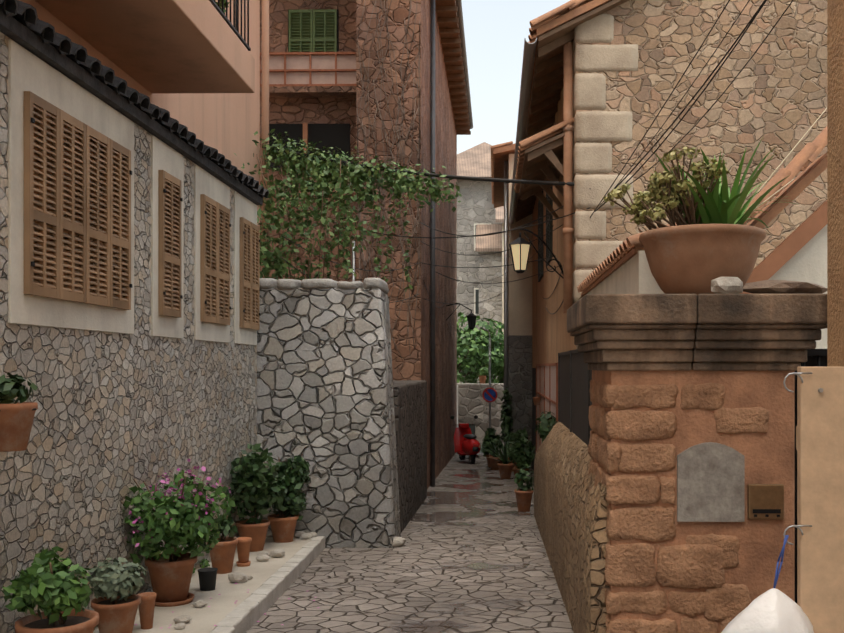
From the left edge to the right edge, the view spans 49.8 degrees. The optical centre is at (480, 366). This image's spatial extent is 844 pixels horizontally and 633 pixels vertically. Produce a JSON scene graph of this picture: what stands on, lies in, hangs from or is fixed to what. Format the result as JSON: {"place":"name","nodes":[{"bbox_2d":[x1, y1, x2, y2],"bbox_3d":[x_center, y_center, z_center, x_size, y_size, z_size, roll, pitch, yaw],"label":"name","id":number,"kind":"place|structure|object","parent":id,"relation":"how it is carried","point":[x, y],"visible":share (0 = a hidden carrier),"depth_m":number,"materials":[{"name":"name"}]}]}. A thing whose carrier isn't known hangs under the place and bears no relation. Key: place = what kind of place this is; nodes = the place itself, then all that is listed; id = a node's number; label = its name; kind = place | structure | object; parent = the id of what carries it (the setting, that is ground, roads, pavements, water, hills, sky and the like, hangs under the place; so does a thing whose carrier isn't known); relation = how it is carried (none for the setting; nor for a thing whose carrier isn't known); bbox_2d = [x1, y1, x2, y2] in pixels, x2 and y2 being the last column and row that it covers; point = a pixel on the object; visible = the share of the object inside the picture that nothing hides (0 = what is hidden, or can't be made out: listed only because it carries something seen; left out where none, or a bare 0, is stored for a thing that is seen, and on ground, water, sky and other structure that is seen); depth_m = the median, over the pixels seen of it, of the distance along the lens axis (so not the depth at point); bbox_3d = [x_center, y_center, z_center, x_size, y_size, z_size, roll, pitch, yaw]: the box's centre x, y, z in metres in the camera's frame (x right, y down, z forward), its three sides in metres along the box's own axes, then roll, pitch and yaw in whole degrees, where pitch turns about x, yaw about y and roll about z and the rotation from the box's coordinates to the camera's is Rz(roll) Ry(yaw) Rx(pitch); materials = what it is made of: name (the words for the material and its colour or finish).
{"place":"outdoors","nodes":[
{"label":"outdoors","id":0,"kind":"place"},
{"bbox_2d":[0,402,37,451],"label":"terracotta pot","id":1,"kind":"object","parent":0,"point":[16,420],"depth_m":4.34,"materials":[{"name":"orange ceramic"}]},
{"bbox_2d":[0,372,37,403],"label":"pot plant","id":2,"kind":"object","parent":1,"relation":"in","point":[12,387],"depth_m":4.39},
{"bbox_2d":[0,32,256,632],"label":"stone wall","id":3,"kind":"structure","parent":0,"point":[116,414],"depth_m":5.96,"materials":[{"name":"stone"}]},
{"bbox_2d":[8,39,256,344],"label":"window surrounds","id":4,"kind":"object","parent":3,"relation":"attached to","point":[31,72],"visible":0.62,"depth_m":5.68,"materials":[{"name":"beige paint"}]},
{"bbox_2d":[0,0,268,204],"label":"eave tiles","id":5,"kind":"object","parent":3,"relation":"on","point":[23,25],"visible":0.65,"depth_m":5.72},
{"bbox_2d":[31,118,259,315],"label":"shutter hinges","id":6,"kind":"object","parent":3,"relation":"attached to","point":[130,173],"visible":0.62,"depth_m":6.70,"materials":[{"name":"black metal"}]},
{"bbox_2d":[24,91,259,329],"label":"shutters","id":7,"kind":"object","parent":6,"relation":"attached to","point":[77,211],"visible":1,"depth_m":5.63,"materials":[{"name":"paint"}]},
{"bbox_2d":[93,537,310,632],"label":"raised ledge","id":8,"kind":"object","parent":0,"point":[227,601],"depth_m":6.58,"materials":[{"name":"concrete"}]},
{"bbox_2d":[15,609,98,632],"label":"pot","id":9,"kind":"object","parent":8,"relation":"on","point":[86,621],"visible":0.92,"depth_m":4.59,"materials":[{"name":"ceramic"}]},
{"bbox_2d":[1,546,91,625],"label":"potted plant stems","id":10,"kind":"object","parent":9,"relation":"on","point":[49,586],"visible":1,"depth_m":4.52,"materials":[{"name":"green plant"}]},
{"bbox_2d":[91,594,140,632],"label":"pot","id":11,"kind":"object","parent":8,"relation":"on","point":[119,616],"visible":0.75,"depth_m":5.30,"materials":[{"name":"ceramic"}]},
{"bbox_2d":[86,557,146,604],"bbox_3d":[-2.167,1.272,5.391,0.348,0.284,0.342,0,0,1],"label":"potted plant","id":12,"kind":"object","parent":11,"relation":"on","point":[113,581],"visible":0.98,"depth_m":5.31,"materials":[{"name":"plant"}]},
{"bbox_2d":[137,592,155,629],"bbox_3d":[-2.070,1.516,5.623,0.113,0.210,0.113,0,0,1],"label":"pot","id":13,"kind":"object","parent":8,"relation":"on","point":[146,608],"visible":0.85,"depth_m":5.59,"materials":[{"name":"ceramic"}]},
{"bbox_2d":[145,553,196,606],"bbox_3d":[-2.168,1.493,6.355,0.350,0.315,0.350,0,0,1],"label":"pot","id":14,"kind":"object","parent":8,"relation":"on","point":[170,582],"visible":0.92,"depth_m":6.25,"materials":[{"name":"ceramic"}]},
{"bbox_2d":[122,459,235,563],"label":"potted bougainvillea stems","id":15,"kind":"object","parent":14,"relation":"on","point":[183,520],"visible":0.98,"depth_m":6.19,"materials":[{"name":"green plant"}]},
{"bbox_2d":[198,567,217,590],"bbox_3d":[-2.041,1.592,6.783,0.150,0.150,0.150,0,0,1],"label":"black pot","id":16,"kind":"object","parent":8,"relation":"on","point":[207,579],"visible":1,"depth_m":6.73,"materials":[{"name":"black plastic"}]},
{"bbox_2d":[207,537,237,573],"bbox_3d":[-2.129,1.560,7.484,0.247,0.270,0.247,0,0,1],"label":"pot","id":17,"kind":"object","parent":8,"relation":"on","point":[222,554],"visible":0.77,"depth_m":7.41,"materials":[{"name":"ceramic"}]},
{"bbox_2d":[209,512,236,541],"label":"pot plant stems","id":18,"kind":"object","parent":17,"relation":"on","point":[226,525],"visible":0.75,"depth_m":7.47,"materials":[{"name":"green plant"}]},
{"bbox_2d":[236,537,251,566],"bbox_3d":[-2.034,1.590,7.783,0.134,0.235,0.134,0,0,1],"label":"pot","id":19,"kind":"object","parent":8,"relation":"on","point":[243,547],"visible":0.92,"depth_m":7.74,"materials":[{"name":"ceramic"}]},
{"bbox_2d":[236,519,269,551],"bbox_3d":[-2.160,1.605,8.605,0.319,0.270,0.319,0,0,1],"label":"pot","id":20,"kind":"object","parent":8,"relation":"on","point":[256,533],"visible":0.85,"depth_m":8.51,"materials":[{"name":"ceramic"}]},
{"bbox_2d":[226,443,282,523],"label":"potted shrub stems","id":21,"kind":"object","parent":20,"relation":"on","point":[255,485],"visible":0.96,"depth_m":8.43,"materials":[{"name":"green plant"}]},
{"bbox_2d":[268,513,298,542],"bbox_3d":[-1.991,1.632,9.152,0.309,0.260,0.309,0,0,1],"label":"pot","id":22,"kind":"object","parent":8,"relation":"on","point":[282,529],"visible":0.83,"depth_m":9.05,"materials":[{"name":"ceramic"}]},
{"bbox_2d":[267,455,309,520],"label":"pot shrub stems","id":23,"kind":"object","parent":22,"relation":"on","point":[291,477],"visible":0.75,"depth_m":9.06,"materials":[{"name":"green plant"}]},
{"bbox_2d":[173,531,405,629],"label":"loose stones","id":24,"kind":"object","parent":8,"relation":"on","point":[235,577],"visible":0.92,"depth_m":7.96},
{"bbox_2d":[246,443,573,632],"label":"alley road","id":25,"kind":"structure","parent":0,"point":[470,555],"depth_m":7.88,"materials":[{"name":"stone"}]},
{"bbox_2d":[210,536,324,632],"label":"kerb stones","id":26,"kind":"object","parent":25,"relation":"on","point":[250,611],"visible":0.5,"depth_m":6.79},
{"bbox_2d":[257,288,400,547],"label":"stone wall","id":27,"kind":"structure","parent":25,"relation":"on","point":[325,401],"depth_m":9.50,"materials":[{"name":"stone"}]},
{"bbox_2d":[260,278,388,293],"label":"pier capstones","id":28,"kind":"object","parent":27,"relation":"on","point":[366,283],"visible":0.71,"depth_m":9.49,"materials":[{"name":"stone"}]},
{"bbox_2d":[260,0,456,488],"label":"brown building","id":29,"kind":"structure","parent":25,"relation":"on","point":[415,365],"depth_m":15.61,"materials":[{"name":"stone"}]},
{"bbox_2d":[260,86,355,97],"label":"balcony slab","id":30,"kind":"structure","parent":29,"relation":"attached to","point":[312,91],"depth_m":15.28,"materials":[{"name":"stone"}]},
{"bbox_2d":[260,52,355,86],"bbox_3d":[-2.878,-5.014,15.293,1.740,0.580,0.040,0,0,1],"label":"balcony railing","id":31,"kind":"object","parent":30,"relation":"on","point":[310,70],"visible":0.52,"depth_m":15.28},
{"bbox_2d":[261,55,355,83],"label":"brown balcony panels","id":32,"kind":"object","parent":29,"relation":"attached to","point":[318,62],"depth_m":15.32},
{"bbox_2d":[269,9,349,167],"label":"window","id":33,"kind":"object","parent":29,"relation":"on","point":[334,136],"visible":0.29,"depth_m":15.57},
{"bbox_2d":[289,9,336,51],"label":"green window shutters","id":34,"kind":"object","parent":33,"relation":"attached to","point":[313,30],"visible":0.81,"depth_m":15.55,"materials":[{"name":"paint"}]},
{"bbox_2d":[234,129,460,291],"bbox_3d":[-1.641,-1.391,11.338,2.893,3.540,2.169,0,0,1],"label":"vine","id":35,"kind":"object","parent":29,"relation":"attached to","point":[359,175],"depth_m":11.01,"materials":[{"name":"plant"}]},
{"bbox_2d":[357,0,419,358],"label":"dry creeper stems","id":36,"kind":"object","parent":29,"relation":"attached to","point":[403,159],"visible":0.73,"depth_m":14.58,"materials":[{"name":"brown"}]},
{"bbox_2d":[430,0,472,486],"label":"drainpipe","id":37,"kind":"object","parent":29,"relation":"attached to","point":[432,225],"visible":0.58,"depth_m":16.45,"materials":[{"name":"metal"}]},
{"bbox_2d":[435,0,470,134],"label":"roof eave","id":38,"kind":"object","parent":29,"relation":"attached to","point":[448,21],"depth_m":21.08,"materials":[{"name":"brown wood"}]},
{"bbox_2d":[466,310,476,328],"bbox_3d":[-0.215,-1.135,21.974,0.255,0.458,0.295,0,0,1],"label":"street lantern","id":39,"kind":"object","parent":29,"relation":"attached to","point":[471,318],"visible":1,"depth_m":21.91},
{"bbox_2d":[393,380,426,531],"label":"yard wall","id":40,"kind":"structure","parent":25,"relation":"on","point":[410,403],"depth_m":11.88,"materials":[{"name":"stone"}]},
{"bbox_2d":[457,312,503,382],"bbox_3d":[-1.086,0.183,33.997,4.481,4.848,4.278,0,0,1],"label":"tree","id":41,"kind":"object","parent":25,"relation":"on","point":[469,353],"visible":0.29,"depth_m":33.62,"materials":[{"name":"green plant"}]},
{"bbox_2d":[457,383,503,442],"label":"stone wall","id":42,"kind":"structure","parent":25,"relation":"on","point":[472,402],"depth_m":30.97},
{"bbox_2d":[458,322,503,382],"bbox_3d":[0.916,0.408,35.505,4.269,4.413,3.589,0,0,1],"label":"tree","id":43,"kind":"object","parent":25,"relation":"on","point":[500,375],"visible":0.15,"depth_m":34.57,"materials":[{"name":"green plant"}]},
{"bbox_2d":[482,328,490,427],"bbox_3d":[0.174,0.717,26.968,0.270,3.759,0.060,0,0,1],"label":"sign pole","id":44,"kind":"object","parent":25,"relation":"on","point":[489,375],"visible":0.81,"depth_m":26.94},
{"bbox_2d":[475,434,505,456],"bbox_3d":[0.367,1.776,20.517,1.112,0.568,0.921,0,0,1],"label":"potted agave","id":45,"kind":"object","parent":25,"relation":"on","point":[494,448],"visible":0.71,"depth_m":20.52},
{"bbox_2d":[480,428,502,455],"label":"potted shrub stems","id":46,"kind":"object","parent":25,"relation":"on","point":[491,434],"visible":0.81,"depth_m":21.51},
{"bbox_2d":[484,440,510,463],"bbox_3d":[0.473,1.699,18.301,1.072,0.539,0.887,0,0,1],"label":"potted agave","id":47,"kind":"object","parent":25,"relation":"on","point":[503,458],"visible":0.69,"depth_m":18.23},
{"bbox_2d":[497,463,513,478],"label":"pot","id":48,"kind":"object","parent":25,"relation":"on","point":[505,471],"visible":0.92,"depth_m":18.16,"materials":[{"name":"orange ceramic"}]},
{"bbox_2d":[503,428,527,448],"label":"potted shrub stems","id":49,"kind":"object","parent":25,"relation":"on","point":[510,435],"visible":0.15,"depth_m":20.06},
{"bbox_2d":[506,433,534,468],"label":"potted shrub stems","id":50,"kind":"object","parent":25,"relation":"on","point":[519,454],"visible":1,"depth_m":17.13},
{"bbox_2d":[514,489,533,511],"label":"pot","id":51,"kind":"object","parent":25,"relation":"on","point":[523,498],"visible":0.9,"depth_m":12.62,"materials":[{"name":"ceramic"}]},
{"bbox_2d":[514,411,556,490],"bbox_3d":[0.783,1.191,12.345,0.354,1.213,1.099,0,0,-20],"label":"foliage","id":52,"kind":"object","parent":51,"relation":"in","point":[544,427],"depth_m":12.19,"materials":[{"name":"green plant"}]},
{"bbox_2d":[536,363,557,451],"bbox_3d":[1.067,1.261,14.952,0.040,2.630,6.040,0,0,1],"label":"rusty frame","id":53,"kind":"object","parent":25,"relation":"on","point":[549,365],"visible":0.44,"depth_m":13.43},
{"bbox_2d":[534,422,609,632],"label":"wall","id":54,"kind":"structure","parent":25,"relation":"on","point":[571,504],"depth_m":6.25,"materials":[{"name":"stone"}]},
{"bbox_2d":[558,349,591,444],"bbox_3d":[0.797,0.216,7.230,0.040,0.720,4.650,0,0,1],"label":"fence panel","id":55,"kind":"object","parent":54,"relation":"on","point":[574,380],"visible":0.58,"depth_m":7.72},
{"bbox_2d":[583,251,664,296],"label":"cream wall","id":56,"kind":"structure","parent":54,"relation":"on","point":[633,275],"depth_m":6.07,"materials":[{"name":"paint"}]},
{"bbox_2d":[577,222,676,296],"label":"coping tiles","id":57,"kind":"object","parent":56,"relation":"on","point":[627,249],"visible":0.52,"depth_m":6.75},
{"bbox_2d":[592,370,794,632],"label":"pillar wall","id":58,"kind":"structure","parent":25,"relation":"on","point":[769,455],"depth_m":4.83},
{"bbox_2d":[588,380,768,632],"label":"pillar stones","id":59,"kind":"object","parent":58,"relation":"attached to","point":[699,561],"depth_m":4.82,"materials":[{"name":"stone"}]},
{"bbox_2d":[567,294,826,370],"bbox_3d":[1.195,-0.179,5.318,1.280,0.400,1.260,0,0,1],"label":"pillar cap","id":60,"kind":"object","parent":58,"relation":"on","point":[695,332],"depth_m":4.73,"materials":[{"name":"stone"}]},
{"bbox_2d":[639,224,765,294],"bbox_3d":[1.284,-0.579,5.267,0.720,0.400,0.720,0,0,1],"label":"plant pot","id":61,"kind":"object","parent":60,"relation":"on","point":[696,259],"visible":0.81,"depth_m":5.01,"materials":[{"name":"ceramic"}]},
{"bbox_2d":[711,277,742,293],"bbox_3d":[1.335,-0.432,4.905,0.174,0.112,0.126,0,0,1],"label":"grey rock","id":62,"kind":"object","parent":60,"relation":"on","point":[726,285],"visible":0.85,"depth_m":4.86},
{"bbox_2d":[743,279,826,293],"bbox_3d":[1.664,-0.423,4.989,0.480,0.108,0.267,0,0,1],"label":"flat stone","id":63,"kind":"object","parent":60,"relation":"on","point":[770,286],"visible":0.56,"depth_m":4.89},
{"bbox_2d":[677,442,744,521],"bbox_3d":[1.225,0.613,4.828,0.354,0.421,0.024,0,0,1],"label":"stone plaque","id":64,"kind":"object","parent":58,"relation":"attached to","point":[710,481],"visible":0.97,"depth_m":4.82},
{"bbox_2d":[747,484,783,519],"bbox_3d":[1.516,0.717,4.819,0.188,0.186,0.032,0,0,1],"label":"intercom box","id":65,"kind":"object","parent":58,"relation":"attached to","point":[765,496],"visible":1,"depth_m":4.80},
{"bbox_2d":[753,509,780,516],"bbox_3d":[1.515,0.774,4.800,0.148,0.040,0.007,0,0,1],"label":"intercom slot","id":66,"kind":"object","parent":65,"relation":"attached to","point":[766,511],"visible":1,"depth_m":4.80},
{"bbox_2d":[795,349,826,602],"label":"iron gate","id":67,"kind":"structure","parent":58,"relation":"attached to","point":[816,357],"depth_m":5.26,"materials":[{"name":"black"}]},
{"bbox_2d":[454,423,480,454],"bbox_3d":[-0.329,1.863,23.110,0.508,0.774,1.800,0,0,-13],"label":"scooter","id":68,"kind":"object","parent":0,"point":[463,445],"visible":0.94,"depth_m":23.52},
{"bbox_2d":[457,0,569,153],"label":"sky","id":69,"kind":"structure","parent":0,"point":[496,31],"materials":[{"name":"white"}]},
{"bbox_2d":[508,335,531,468],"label":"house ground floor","id":70,"kind":"structure","parent":0,"point":[520,368],"depth_m":20.95,"materials":[{"name":"stone"}]},
{"bbox_2d":[500,387,512,460],"bbox_3d":[0.618,1.320,20.924,0.344,1.715,0.474,0,0,1],"label":"climbing plant","id":71,"kind":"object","parent":70,"relation":"on","point":[506,424],"visible":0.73,"depth_m":20.82,"materials":[{"name":"green plant"}]},
{"bbox_2d":[508,154,531,335],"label":"building wall","id":72,"kind":"structure","parent":70,"relation":"on","point":[519,307],"depth_m":20.96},
{"bbox_2d":[490,141,515,207],"bbox_3d":[4.295,-5.814,24.249,8.019,1.880,7.150,0,0,1],"label":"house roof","id":73,"kind":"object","parent":72,"relation":"on","point":[500,153],"visible":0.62,"depth_m":22.31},
{"bbox_2d":[504,161,507,461],"bbox_3d":[0.593,-0.874,21.261,0.090,7.900,0.090,0,0,1],"label":"house downpipe","id":74,"kind":"object","parent":72,"relation":"attached to","point":[506,277],"visible":0.65,"depth_m":21.23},
{"bbox_2d":[537,366,555,449],"bbox_3d":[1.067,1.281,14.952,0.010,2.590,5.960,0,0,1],"label":"door","id":75,"kind":"structure","parent":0,"point":[540,384],"depth_m":14.78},
{"bbox_2d":[770,225,826,348],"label":"white wall","id":76,"kind":"structure","parent":0,"point":[807,262],"depth_m":6.18,"materials":[{"name":"paint"}]},
{"bbox_2d":[739,200,826,293],"bbox_3d":[2.164,-0.873,6.157,0.981,0.940,0.050,0,0,1],"label":"barge board","id":77,"kind":"object","parent":76,"relation":"attached to","point":[791,245],"visible":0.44,"depth_m":6.13,"materials":[{"name":"brown wood"}]},
{"bbox_3d":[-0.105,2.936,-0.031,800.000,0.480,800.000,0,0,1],"label":"ground surface","id":78,"kind":"structure","parent":0,"visible":0},
{"bbox_2d":[19,0,259,226],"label":"peach building","id":79,"kind":"structure","parent":78,"relation":"on","point":[227,125],"depth_m":10.51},
{"bbox_2d":[35,0,254,93],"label":"balcony","id":80,"kind":"structure","parent":79,"relation":"attached to","point":[171,46],"depth_m":7.07,"materials":[{"name":"paint"}]},
{"bbox_2d":[209,0,250,50],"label":"balcony railing","id":81,"kind":"object","parent":80,"relation":"on","point":[234,27],"visible":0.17,"depth_m":7.92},
{"bbox_2d":[262,0,268,277],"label":"drainpipe","id":82,"kind":"object","parent":79,"relation":"attached to","point":[265,68],"depth_m":12.14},
{"bbox_2d":[457,180,501,382],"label":"distant house","id":83,"kind":"structure","parent":78,"relation":"on","point":[475,205],"depth_m":44.98,"materials":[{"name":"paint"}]},
{"bbox_2d":[457,142,491,179],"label":"tiled roof","id":84,"kind":"structure","parent":83,"relation":"on","point":[474,161],"depth_m":45.93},
{"bbox_2d":[475,224,501,251],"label":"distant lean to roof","id":85,"kind":"object","parent":83,"relation":"attached to","point":[490,243],"visible":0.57,"depth_m":43.31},
{"bbox_2d":[496,206,503,222],"bbox_3d":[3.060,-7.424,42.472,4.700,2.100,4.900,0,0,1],"label":"window shutter","id":86,"kind":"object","parent":83,"relation":"attached to","point":[499,214],"depth_m":40.94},
{"bbox_2d":[479,252,501,381],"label":"stone building wall","id":87,"kind":"structure","parent":78,"relation":"on","point":[492,308],"depth_m":42.57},
{"bbox_2d":[502,223,503,350],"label":"distant wing","id":88,"kind":"structure","parent":78,"relation":"on","point":[502,276],"depth_m":40.46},
{"bbox_2d":[532,0,826,367],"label":"stone house","id":89,"kind":"structure","parent":78,"relation":"on","point":[773,97],"depth_m":9.53,"materials":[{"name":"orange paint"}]},
{"bbox_2d":[532,368,535,470],"bbox_3d":[1.423,1.551,19.596,0.504,3.050,2.500,0,0,1],"label":"house doorway","id":90,"kind":"object","parent":89,"relation":"attached to","point":[533,406],"visible":0.14,"depth_m":20.22,"materials":[{"name":"black"}]},
{"bbox_2d":[520,228,562,277],"bbox_3d":[0.760,-1.324,10.956,0.562,0.800,0.080,0,0,1],"label":"lamp bracket","id":91,"kind":"object","parent":89,"relation":"attached to","point":[551,252],"depth_m":10.95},
{"bbox_2d":[509,232,531,272],"bbox_3d":[0.480,-1.378,10.961,0.276,0.491,0.319,0,0,1],"label":"wall lantern","id":92,"kind":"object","parent":91,"relation":"hanging from","point":[520,246],"depth_m":10.89,"materials":[{"name":"glass"}]},
{"bbox_2d":[538,186,552,281],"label":"house shutters","id":93,"kind":"object","parent":89,"relation":"attached to","point":[549,238],"visible":0.62,"depth_m":16.05,"materials":[{"name":"paint"}]},
{"bbox_2d":[515,0,611,214],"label":"house roof","id":94,"kind":"object","parent":89,"relation":"on","point":[568,17],"visible":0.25,"depth_m":9.42,"materials":[{"name":"wood"}]},
{"bbox_2d":[562,42,573,313],"bbox_3d":[0.939,-2.024,9.733,0.118,2.900,0.124,0,0,1],"label":"house downpipe","id":95,"kind":"object","parent":89,"relation":"attached to","point":[568,231],"visible":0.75,"depth_m":9.69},
{"bbox_2d":[515,0,628,221],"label":"house eave","id":96,"kind":"object","parent":89,"relation":"attached to","point":[547,85],"visible":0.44,"depth_m":10.76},
{"bbox_2d":[264,147,573,185],"bbox_3d":[-0.948,-2.443,10.886,4.630,1.037,0.044,0,0,32],"label":"overhead cable","id":97,"kind":"object","parent":96,"relation":"attached to","point":[500,180],"visible":0.69,"depth_m":10.29,"materials":[{"name":"black rubber"}]},
{"bbox_2d":[509,38,536,223],"bbox_3d":[0.624,-3.357,15.339,0.130,0.125,11.840,0,0,1],"label":"gutter","id":98,"kind":"object","parent":96,"relation":"attached to","point":[527,67],"visible":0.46,"depth_m":11.54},
{"bbox_2d":[279,0,792,313],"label":"overhead cables","id":99,"kind":"object","parent":96,"relation":"attached to","point":[742,33],"visible":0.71,"depth_m":8.74,"materials":[{"name":"black rubber"}]},
{"bbox_2d":[519,128,573,218],"bbox_3d":[0.764,-2.269,10.931,0.530,0.590,2.450,0,0,1],"label":"canopy wood","id":100,"kind":"object","parent":96,"relation":"attached to","point":[543,160],"visible":0.67,"depth_m":10.51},
{"bbox_2d":[514,117,573,193],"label":"canopy tiles","id":101,"kind":"object","parent":100,"relation":"on","point":[540,137],"visible":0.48,"depth_m":9.80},
{"bbox_2d":[528,0,592,42],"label":"roof tiles","id":102,"kind":"object","parent":96,"relation":"on","point":[553,14],"visible":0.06,"depth_m":9.41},
{"bbox_2d":[572,14,637,336],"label":"quoin stones","id":103,"kind":"object","parent":89,"relation":"attached to","point":[589,91],"visible":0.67,"depth_m":9.54,"materials":[{"name":"stone"}]},
{"bbox_2d":[740,126,826,228],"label":"verge tiles","id":104,"kind":"object","parent":89,"relation":"attached to","point":[806,156],"visible":0.33,"depth_m":6.13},
{"bbox_2d":[827,0,843,366],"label":"orange wall","id":105,"kind":"structure","parent":78,"relation":"on","point":[835,183],"depth_m":4.39,"materials":[{"name":"stone"}]},
{"bbox_2d":[796,367,843,632],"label":"door","id":106,"kind":"structure","parent":105,"relation":"attached to","point":[820,497],"depth_m":2.95,"materials":[{"name":"brown wood"}]},
{"bbox_2d":[783,372,822,544],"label":"metal hooks","id":107,"kind":"object","parent":106,"relation":"attached to","point":[787,389],"visible":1,"depth_m":2.94,"materials":[{"name":"silver metal"}]},
{"bbox_2d":[773,535,788,587],"bbox_3d":[0.974,0.631,2.937,0.056,0.172,0.009,0,0,-10],"label":"cord","id":108,"kind":"object","parent":107,"relation":"hanging from","point":[781,556],"visible":1,"depth_m":2.94,"materials":[{"name":"fabric"}]},
{"bbox_2d":[721,588,813,632],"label":"plastic bag","id":109,"kind":"object","parent":108,"relation":"hanging from","point":[773,610],"visible":1,"depth_m":2.88,"materials":[{"name":"white"}]},
{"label":"soil in pier bowl","id":110,"kind":"structure","parent":0,"visible":0},
{"bbox_2d":[603,146,729,229],"bbox_3d":[1.057,-0.982,5.265,0.695,0.542,0.760,0,0,1],"label":"succulent plant","id":111,"kind":"object","parent":110,"relation":"on","point":[654,185],"depth_m":5.17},
{"bbox_2d":[638,139,794,227],"bbox_3d":[1.372,-1.016,5.260,0.896,0.595,1.214,0,0,23],"label":"spiky plant","id":112,"kind":"object","parent":110,"relation":"on","point":[723,205],"visible":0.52,"depth_m":5.08,"materials":[{"name":"green plant"}]},
{"bbox_2d":[751,108,826,209],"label":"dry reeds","id":113,"kind":"object","parent":110,"relation":"on","point":[780,165],"visible":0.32,"depth_m":5.62,"materials":[{"name":"beige"}]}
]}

